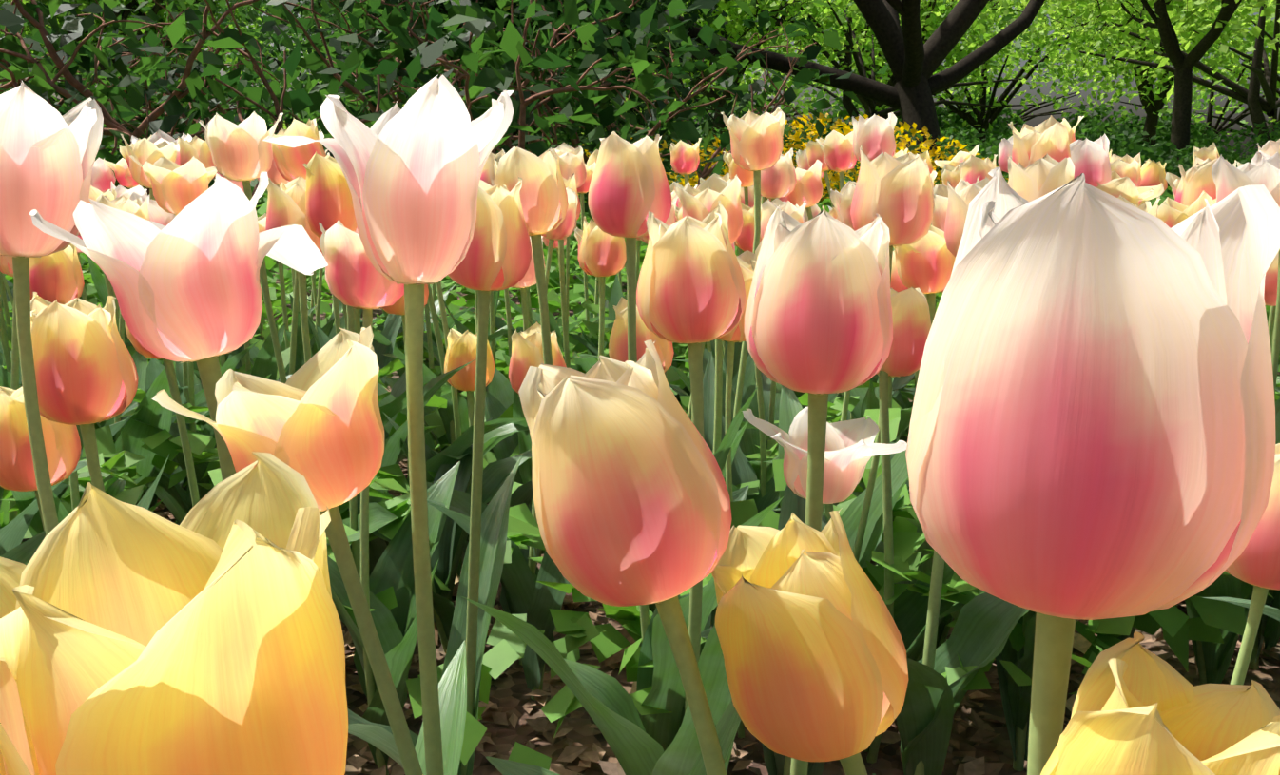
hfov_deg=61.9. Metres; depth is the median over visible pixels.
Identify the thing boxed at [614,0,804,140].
shrub
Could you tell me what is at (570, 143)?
shrub
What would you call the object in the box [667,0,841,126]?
tree
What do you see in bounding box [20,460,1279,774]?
dead leaves
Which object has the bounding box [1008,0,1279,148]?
tree
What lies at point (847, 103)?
tree
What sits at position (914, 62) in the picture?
tree
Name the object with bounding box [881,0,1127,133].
tree
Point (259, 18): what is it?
shrub
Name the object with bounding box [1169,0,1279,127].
tree
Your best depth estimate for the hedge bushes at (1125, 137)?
23.06 m
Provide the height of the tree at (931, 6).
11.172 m
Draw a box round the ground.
[21,175,1279,774]
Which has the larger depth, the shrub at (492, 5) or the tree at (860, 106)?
the tree at (860, 106)
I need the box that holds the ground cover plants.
[0,186,1279,770]
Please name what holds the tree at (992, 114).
on the ground
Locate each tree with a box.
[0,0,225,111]
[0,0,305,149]
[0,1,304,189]
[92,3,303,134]
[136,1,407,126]
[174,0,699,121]
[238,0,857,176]
[282,0,1045,171]
[292,11,407,105]
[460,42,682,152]
[574,0,925,175]
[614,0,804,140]
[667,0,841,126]
[692,0,1085,119]
[745,0,1084,132]
[777,0,1121,132]
[810,0,1206,155]
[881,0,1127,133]
[935,0,1279,160]
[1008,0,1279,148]
[1017,0,1272,145]
[1038,0,1279,137]
[1090,0,1279,81]
[1112,5,1279,140]
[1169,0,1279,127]
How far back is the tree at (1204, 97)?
52.39 m
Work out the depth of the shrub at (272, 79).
46.17 m
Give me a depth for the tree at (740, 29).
26.58 m
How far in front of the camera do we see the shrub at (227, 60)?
32.72 m
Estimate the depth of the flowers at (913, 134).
8.21 m
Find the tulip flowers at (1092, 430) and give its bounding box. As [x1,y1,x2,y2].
[0,74,1279,774]
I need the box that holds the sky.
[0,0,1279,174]
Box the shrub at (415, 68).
[0,0,889,290]
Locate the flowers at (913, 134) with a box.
[581,112,1008,205]
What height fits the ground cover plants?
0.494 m
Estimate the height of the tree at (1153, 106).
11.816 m
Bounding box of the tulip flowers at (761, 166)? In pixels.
[0,107,1279,774]
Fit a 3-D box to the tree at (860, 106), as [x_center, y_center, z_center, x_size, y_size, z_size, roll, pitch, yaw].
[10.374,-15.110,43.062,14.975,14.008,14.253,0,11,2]
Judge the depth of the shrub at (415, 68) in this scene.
5.97 m
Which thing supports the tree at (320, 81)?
on the ground
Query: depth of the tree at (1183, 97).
20.18 m
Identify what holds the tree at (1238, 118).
on the ground
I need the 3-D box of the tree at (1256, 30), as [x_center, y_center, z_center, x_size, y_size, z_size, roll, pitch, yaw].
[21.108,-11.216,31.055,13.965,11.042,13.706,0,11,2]
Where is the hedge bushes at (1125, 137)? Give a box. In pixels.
[105,81,1279,198]
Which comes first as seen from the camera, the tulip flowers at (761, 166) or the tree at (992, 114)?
the tulip flowers at (761, 166)

